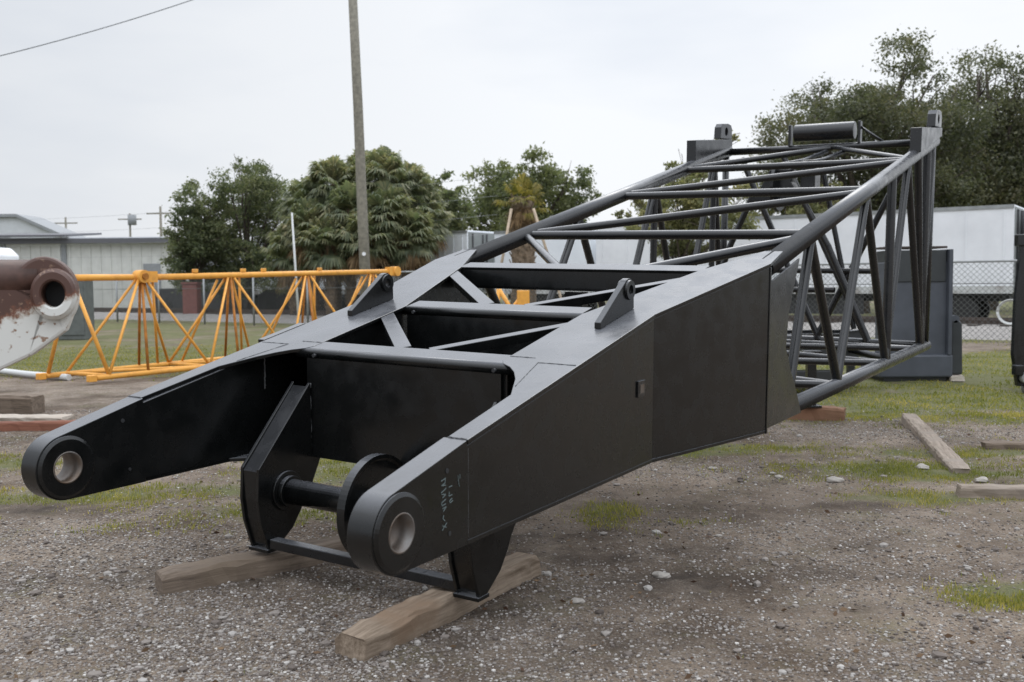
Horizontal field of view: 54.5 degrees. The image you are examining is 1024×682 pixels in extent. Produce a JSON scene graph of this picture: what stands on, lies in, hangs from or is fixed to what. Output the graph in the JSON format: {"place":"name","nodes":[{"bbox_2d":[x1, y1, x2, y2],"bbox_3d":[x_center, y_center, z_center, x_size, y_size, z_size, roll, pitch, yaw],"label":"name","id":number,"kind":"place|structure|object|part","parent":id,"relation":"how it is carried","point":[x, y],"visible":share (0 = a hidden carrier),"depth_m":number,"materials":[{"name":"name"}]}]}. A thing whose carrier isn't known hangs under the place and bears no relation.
{"place":"outdoors","nodes":[
{"label":"outdoors","id":0,"kind":"place"},
{"bbox_2d":[0,257,79,369],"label":"rusty boom lug","id":1,"kind":"object","parent":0,"point":[39,300],"visible":1,"depth_m":10.65,"materials":[{"name":"white metal"}]},
{"bbox_2d":[0,214,84,237],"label":"gabled warehouse","id":2,"kind":"structure","parent":0,"point":[21,224],"depth_m":107.45,"materials":[{"name":"white metal"}]},
{"bbox_2d":[0,233,188,307],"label":"long warehouse","id":3,"kind":"structure","parent":0,"point":[109,255],"depth_m":69.24,"materials":[{"name":"grey metal"}]},
{"bbox_2d":[0,0,191,55],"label":"power line","id":4,"kind":"object","parent":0,"point":[94,30],"visible":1,"depth_m":31.50,"materials":[{"name":"grey"}]},
{"bbox_2d":[155,288,257,308],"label":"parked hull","id":5,"kind":"object","parent":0,"point":[243,304],"visible":0.21,"depth_m":56.39,"materials":[{"name":"grey metal"}]},
{"bbox_2d":[7,175,497,220],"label":"thin wire","id":6,"kind":"object","parent":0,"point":[239,205],"visible":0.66,"depth_m":55.74,"materials":[{"name":"metal"}]},
{"bbox_2d":[12,195,497,233],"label":"thin wire","id":7,"kind":"object","parent":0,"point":[256,220],"visible":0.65,"depth_m":51.40,"materials":[{"name":"metal"}]},
{"bbox_2d":[39,214,497,245],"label":"thin wire","id":8,"kind":"object","parent":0,"point":[251,236],"visible":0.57,"depth_m":56.44,"materials":[{"name":"metal"}]},
{"bbox_2d":[0,294,1023,681],"bbox_3d":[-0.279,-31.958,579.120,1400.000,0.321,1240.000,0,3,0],"label":"ground","id":9,"kind":"structure","parent":0,"point":[80,392],"depth_m":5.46,"materials":[{"name":"grey gravel"}]},
{"bbox_2d":[0,248,18,259],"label":"white van","id":10,"kind":"object","parent":9,"relation":"on","point":[8,254],"visible":0.17,"depth_m":58.12,"materials":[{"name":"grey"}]},
{"bbox_2d":[0,393,44,413],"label":"timber block","id":11,"kind":"object","parent":9,"relation":"on","point":[18,403],"depth_m":12.59,"materials":[{"name":"beige wood"}]},
{"bbox_2d":[0,368,71,380],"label":"ground pipe","id":12,"kind":"object","parent":9,"relation":"on","point":[31,374],"visible":0.81,"depth_m":17.61,"materials":[{"name":"grey"}]},
{"bbox_2d":[0,420,74,431],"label":"plank","id":13,"kind":"object","parent":9,"relation":"on","point":[49,425],"visible":0.52,"depth_m":10.89,"materials":[{"name":"brown wood"}]},
{"bbox_2d":[0,414,74,420],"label":"plank","id":14,"kind":"object","parent":13,"relation":"on","point":[26,417],"visible":0.84,"depth_m":11.73,"materials":[{"name":"beige wood"}]},
{"bbox_2d":[55,217,77,227],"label":"distant pole","id":15,"kind":"object","parent":9,"relation":"on","point":[65,223],"visible":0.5,"depth_m":119.30,"materials":[{"name":"grey wood"}]},
{"bbox_2d":[58,281,94,339],"bbox_3d":[-13.409,-1.027,30.585,0.950,1.960,0.800,0,3,0],"label":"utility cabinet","id":16,"kind":"object","parent":9,"relation":"on","point":[79,329],"visible":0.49,"depth_m":30.29,"materials":[{"name":"grey metal"}]},
{"bbox_3d":[-13.359,-0.976,30.217,0.700,1.600,0.030,0,3,0],"label":"door","id":17,"kind":"part","parent":16,"relation":"part of","materials":[{"name":"grey metal"}]},
{"bbox_2d":[118,213,141,236],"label":"distant pole","id":18,"kind":"object","parent":9,"relation":"on","point":[132,219],"visible":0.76,"depth_m":118.84,"materials":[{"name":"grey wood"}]},
{"bbox_2d":[147,206,171,236],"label":"distant pole","id":19,"kind":"object","parent":9,"relation":"on","point":[160,215],"visible":0.4,"depth_m":99.35,"materials":[{"name":"grey wood"}]},
{"bbox_2d":[181,282,201,313],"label":"red bin","id":20,"kind":"object","parent":9,"relation":"on","point":[190,307],"visible":0.56,"depth_m":48.22,"materials":[{"name":"paint"}]},
{"bbox_2d":[157,176,246,300],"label":"cedar tree","id":21,"kind":"object","parent":9,"relation":"on","point":[190,246],"visible":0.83,"depth_m":49.04,"materials":[{"name":"green plant"}]},
{"bbox_2d":[36,266,400,381],"bbox_3d":[-5.142,-0.563,20.251,1.260,1.990,9.015,2,4,32],"label":"yellow jib section","id":22,"kind":"object","parent":9,"relation":"on","point":[140,278],"visible":0.69,"depth_m":18.57,"materials":[{"name":"orange paint"}]},
{"bbox_2d":[155,535,346,594],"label":"timber beam","id":23,"kind":"structure","parent":9,"relation":"on","point":[208,572],"depth_m":5.09,"materials":[{"name":"brown wood"}]},
{"bbox_2d":[198,155,326,308],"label":"cedar tree","id":24,"kind":"object","parent":9,"relation":"on","point":[254,200],"visible":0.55,"depth_m":50.11,"materials":[{"name":"green plant"}]},
{"bbox_2d":[19,233,496,257],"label":"thin wire","id":25,"kind":"object","parent":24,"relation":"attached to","point":[141,256],"visible":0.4,"depth_m":60.86,"materials":[{"name":"metal"}]},
{"bbox_2d":[257,221,311,313],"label":"cabbage palm","id":26,"kind":"object","parent":9,"relation":"on","point":[284,264],"visible":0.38,"depth_m":44.60,"materials":[{"name":"green plant"}]},
{"bbox_2d":[291,212,299,322],"bbox_3d":[-7.148,-2.238,32.922,0.241,4.003,0.090,0,3,0],"label":"white rod","id":27,"kind":"object","parent":9,"relation":"on","point":[297,297],"visible":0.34,"depth_m":32.87,"materials":[{"name":"grey metal"}]},
{"bbox_2d":[270,177,328,310],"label":"cabbage palm","id":28,"kind":"object","parent":9,"relation":"on","point":[298,190],"visible":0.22,"depth_m":45.49,"materials":[{"name":"green plant"}]},
{"bbox_2d":[258,289,345,309],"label":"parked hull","id":29,"kind":"object","parent":9,"relation":"on","point":[281,300],"visible":0.27,"depth_m":51.87,"materials":[{"name":"grey metal"}]},
{"bbox_2d":[276,196,337,310],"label":"cabbage palm","id":30,"kind":"object","parent":9,"relation":"on","point":[302,209],"visible":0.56,"depth_m":43.94,"materials":[{"name":"green plant"}]},
{"bbox_2d":[294,213,358,313],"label":"cabbage palm","id":31,"kind":"object","parent":9,"relation":"on","point":[331,259],"visible":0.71,"depth_m":43.14,"materials":[{"name":"green plant"}]},
{"bbox_2d":[301,154,355,309],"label":"cabbage palm","id":32,"kind":"object","parent":9,"relation":"on","point":[332,170],"visible":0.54,"depth_m":45.04,"materials":[{"name":"green plant"}]},
{"bbox_2d":[311,179,373,306],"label":"cabbage palm","id":33,"kind":"object","parent":9,"relation":"on","point":[343,196],"visible":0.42,"depth_m":43.62,"materials":[{"name":"green plant"}]},
{"bbox_2d":[329,149,378,274],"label":"cabbage palm","id":34,"kind":"object","parent":9,"relation":"on","point":[351,159],"visible":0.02,"depth_m":46.38,"materials":[{"name":"green plant"}]},
{"bbox_2d":[348,0,369,294],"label":"utility pole","id":35,"kind":"object","parent":9,"relation":"on","point":[363,232],"visible":0.81,"depth_m":35.91,"materials":[{"name":"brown wood"}]},
{"bbox_2d":[332,207,402,295],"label":"cabbage palm","id":36,"kind":"object","parent":9,"relation":"on","point":[376,258],"visible":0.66,"depth_m":42.83,"materials":[{"name":"green plant"}]},
{"bbox_2d":[240,230,494,302],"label":"semi trailer","id":37,"kind":"object","parent":9,"relation":"on","point":[465,240],"visible":0.12,"depth_m":47.03,"materials":[{"name":"metal"}]},
{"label":"rear door","id":38,"kind":"part","parent":37,"relation":"part of","materials":[{"name":"white metal"}]},
{"bbox_2d":[353,180,416,277],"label":"cabbage palm","id":39,"kind":"object","parent":9,"relation":"on","point":[387,199],"visible":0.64,"depth_m":43.38,"materials":[{"name":"green plant"}]},
{"bbox_2d":[352,145,421,268],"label":"cabbage palm","id":40,"kind":"object","parent":9,"relation":"on","point":[383,163],"visible":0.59,"depth_m":44.52,"materials":[{"name":"green plant"}]},
{"bbox_2d":[386,206,445,279],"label":"cabbage palm","id":41,"kind":"object","parent":9,"relation":"on","point":[414,255],"visible":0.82,"depth_m":43.62,"materials":[{"name":"green plant"}]},
{"bbox_2d":[392,160,442,208],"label":"cabbage palm","id":42,"kind":"object","parent":9,"relation":"on","point":[423,178],"visible":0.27,"depth_m":45.64,"materials":[{"name":"green plant"}]},
{"bbox_2d":[408,185,455,261],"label":"cabbage palm","id":43,"kind":"object","parent":9,"relation":"on","point":[436,210],"visible":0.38,"depth_m":45.42,"materials":[{"name":"green plant"}]},
{"bbox_2d":[335,552,540,661],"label":"timber beam","id":44,"kind":"structure","parent":9,"relation":"on","point":[403,622],"depth_m":4.34,"materials":[{"name":"brown wood"}]},
{"bbox_2d":[21,110,941,601],"bbox_3d":[1.174,-0.685,7.766,2.526,3.064,9.410,4,7,32],"label":"crane boom section","id":45,"kind":"object","parent":44,"relation":"on","point":[445,404],"visible":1,"depth_m":5.33,"materials":[{"name":"black paint"}]},
{"bbox_2d":[430,168,479,230],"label":"spreading oak","id":46,"kind":"object","parent":9,"relation":"on","point":[448,197],"visible":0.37,"depth_m":55.76,"materials":[{"name":"green plant"}]},
{"bbox_2d":[496,208,512,291],"bbox_3d":[-0.294,-2.561,35.244,0.766,4.263,0.112,-2,4,-28],"label":"palm stake","id":47,"kind":"object","parent":9,"relation":"on","point":[507,229],"visible":0.17,"depth_m":35.22,"materials":[{"name":"brown wood"}]},
{"bbox_2d":[0,338,1023,421],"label":"grass","id":48,"kind":"structure","parent":9,"relation":"on","point":[967,400],"depth_m":14.59,"materials":[{"name":"green plant"}]},
{"bbox_2d":[496,289,528,304],"bbox_3d":[-0.056,-0.722,27.504,1.100,1.486,0.300,0,3,0],"label":"orange lifting frame","id":49,"kind":"object","parent":9,"relation":"on","point":[522,297],"visible":0.34,"depth_m":27.33,"materials":[{"name":"yellow paint"}]},
{"bbox_2d":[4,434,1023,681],"bbox_3d":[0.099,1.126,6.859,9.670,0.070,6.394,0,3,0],"label":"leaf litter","id":50,"kind":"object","parent":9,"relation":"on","point":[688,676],"visible":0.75,"depth_m":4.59,"materials":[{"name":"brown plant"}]},
{"bbox_2d":[492,173,549,303],"bbox_3d":[0.405,-3.319,36.380,1.832,5.849,2.153,1,4,31],"label":"skirted palm","id":51,"kind":"object","parent":9,"relation":"on","point":[522,205],"visible":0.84,"depth_m":36.00,"materials":[{"name":"green plant"}]},
{"bbox_2d":[458,141,601,231],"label":"spreading oak","id":52,"kind":"object","parent":9,"relation":"on","point":[547,179],"visible":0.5,"depth_m":77.14,"materials":[{"name":"green plant"}]},
{"bbox_2d":[494,230,597,309],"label":"semi trailer","id":53,"kind":"object","parent":9,"relation":"on","point":[555,248],"visible":0.16,"depth_m":44.72,"materials":[{"name":"metal"}]},
{"bbox_2d":[532,208,561,297],"bbox_3d":[1.387,-2.568,35.177,1.394,4.278,0.166,1,3,18],"label":"palm stake","id":54,"kind":"object","parent":9,"relation":"on","point":[544,243],"visible":0.33,"depth_m":35.18,"materials":[{"name":"brown wood"}]},
{"bbox_2d":[94,312,1011,339],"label":"track ballast","id":55,"kind":"structure","parent":9,"relation":"on","point":[870,327],"depth_m":42.59,"materials":[{"name":"gravel"}]},
{"bbox_2d":[94,307,1011,326],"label":"railway track","id":56,"kind":"structure","parent":55,"relation":"on","point":[833,319],"depth_m":44.31,"materials":[{"name":"metal"}]},
{"bbox_2d":[93,259,1016,342],"bbox_3d":[-10.434,-1.658,40.210,62.076,2.160,0.101,2,4,35],"label":"chain link fence","id":57,"kind":"object","parent":9,"relation":"on","point":[504,290],"visible":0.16,"depth_m":38.43,"materials":[{"name":"metal"}]},
{"bbox_2d":[996,299,1012,324],"bbox_3d":[12.202,-0.711,24.358,0.636,0.629,0.060,2,4,35],"label":"wire coil","id":58,"kind":"object","parent":57,"relation":"hanging from","point":[997,312],"visible":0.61,"depth_m":24.45,"materials":[{"name":"grey"}]},
{"bbox_2d":[571,598,584,603],"bbox_3d":[0.313,1.238,4.737,0.066,0.028,0.053,1,4,20],"label":"stone","id":59,"kind":"object","parent":9,"relation":"on","point":[578,601],"visible":1,"depth_m":4.72,"materials":[{"name":"white stone"}]},
{"bbox_2d":[652,571,670,578],"bbox_3d":[0.768,1.207,5.133,0.075,0.039,0.091,-4,5,-44],"label":"stone","id":60,"kind":"object","parent":9,"relation":"on","point":[660,574],"visible":1,"depth_m":5.11,"materials":[{"name":"white stone"}]},
{"bbox_2d":[611,130,762,259],"bbox_3d":[6.092,-3.814,34.721,4.935,7.112,5.390,1,4,26],"label":"scrub tree","id":61,"kind":"object","parent":9,"relation":"on","point":[680,248],"visible":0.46,"depth_m":33.94,"materials":[{"name":"green plant"}]},
{"bbox_2d":[735,180,859,216],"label":"scrub tree","id":62,"kind":"object","parent":9,"relation":"on","point":[798,209],"visible":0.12,"depth_m":44.14,"materials":[{"name":"green plant"}]},
{"bbox_2d":[596,204,1023,316],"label":"semi trailer","id":63,"kind":"object","parent":9,"relation":"on","point":[987,232],"visible":0.27,"depth_m":34.46,"materials":[{"name":"metal"}]},
{"bbox_3d":[17.578,-3.162,34.349,0.105,2.790,2.440,2,4,35],"label":"rear door","id":64,"kind":"part","parent":63,"relation":"part of","materials":[{"name":"white metal"}]},
{"bbox_2d":[786,406,845,420],"bbox_3d":[3.454,0.828,11.390,0.696,0.174,0.215,1,4,24],"label":"timber block","id":65,"kind":"object","parent":9,"relation":"on","point":[832,413],"depth_m":11.26,"materials":[{"name":"brown wood"}]},
{"bbox_2d":[800,350,822,407],"bbox_3d":[3.404,0.430,11.335,0.200,0.637,0.200,0,3,0],"label":"support post","id":66,"kind":"object","parent":65,"relation":"on","point":[810,371],"visible":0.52,"depth_m":11.28,"materials":[{"name":"black metal"}]},
{"bbox_2d":[786,329,879,385],"bbox_3d":[4.305,0.296,14.598,2.805,0.853,1.370,0,3,0],"label":"steel cradle","id":67,"kind":"object","parent":9,"relation":"on","point":[824,374],"visible":0.15,"depth_m":14.67,"materials":[{"name":"black metal"}]},
{"bbox_2d":[827,476,843,482],"bbox_3d":[2.433,1.048,7.490,0.127,0.055,0.101,1,4,25],"label":"stone","id":68,"kind":"object","parent":9,"relation":"on","point":[832,479],"visible":1,"depth_m":7.46,"materials":[{"name":"grey stone"}]},
{"bbox_2d":[742,27,1021,312],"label":"live oak","id":69,"kind":"object","parent":9,"relation":"on","point":[881,112],"visible":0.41,"depth_m":46.09,"materials":[{"name":"green plant"}]},
{"bbox_2d":[860,246,961,380],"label":"counterweight slab","id":70,"kind":"structure","parent":9,"relation":"on","point":[940,359],"depth_m":15.71,"materials":[{"name":"grey paint"}]},
{"bbox_2d":[916,463,928,469],"bbox_3d":[3.309,1.017,8.021,0.103,0.054,0.125,0,3,11],"label":"stone","id":71,"kind":"object","parent":9,"relation":"on","point":[921,465],"visible":0.9,"depth_m":7.99,"materials":[{"name":"grey stone"}]},
{"bbox_2d":[901,413,970,472],"bbox_3d":[3.969,0.950,9.448,0.175,0.125,3.388,0,3,15],"label":"plank","id":72,"kind":"object","parent":9,"relation":"on","point":[949,458],"visible":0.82,"depth_m":8.93,"materials":[{"name":"beige wood"}]},
{"bbox_2d":[947,374,964,380],"bbox_3d":[7.075,0.569,16.022,0.232,0.095,0.713,0,3,8],"label":"timber block","id":73,"kind":"object","parent":9,"relation":"on","point":[956,377],"depth_m":15.70,"materials":[{"name":"brown wood"}]},
{"bbox_2d":[923,40,1023,309],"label":"live oak","id":74,"kind":"object","parent":9,"relation":"on","point":[1007,134],"visible":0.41,"depth_m":49.31,"materials":[{"name":"green plant"}]},
{"bbox_2d":[975,476,988,482],"bbox_3d":[3.528,1.045,7.473,0.092,0.052,0.114,2,4,37],"label":"stone","id":75,"kind":"object","parent":9,"relation":"on","point":[982,479],"visible":0.98,"depth_m":7.45,"materials":[{"name":"grey stone"}]},
{"bbox_2d":[955,483,1023,499],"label":"plank","id":76,"kind":"object","parent":9,"relation":"on","point":[998,491],"visible":0.98,"depth_m":6.88,"materials":[{"name":"beige wood"}]},
{"bbox_2d":[981,440,1023,449],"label":"plank","id":77,"kind":"object","parent":9,"relation":"on","point":[998,444],"visible":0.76,"depth_m":8.97,"materials":[{"name":"brown wood"}]},
{"bbox_2d":[1010,234,1023,392],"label":"black boom end","id":78,"kind":"object","parent":9,"relation":"on","point":[1017,346],"visible":1,"depth_m":13.91,"materials":[{"name":"paint"}]},
{"bbox_2d":[0,408,1023,673],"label":"grass","id":79,"kind":"structure","parent":0,"point":[974,596],"depth_m":7.41,"materials":[{"name":"green plant"}]},
{"bbox_2d":[0,0,1023,239],"label":"sky","id":80,"kind":"structure","parent":0,"point":[104,123],"materials":[{"name":"white"}]}
]}

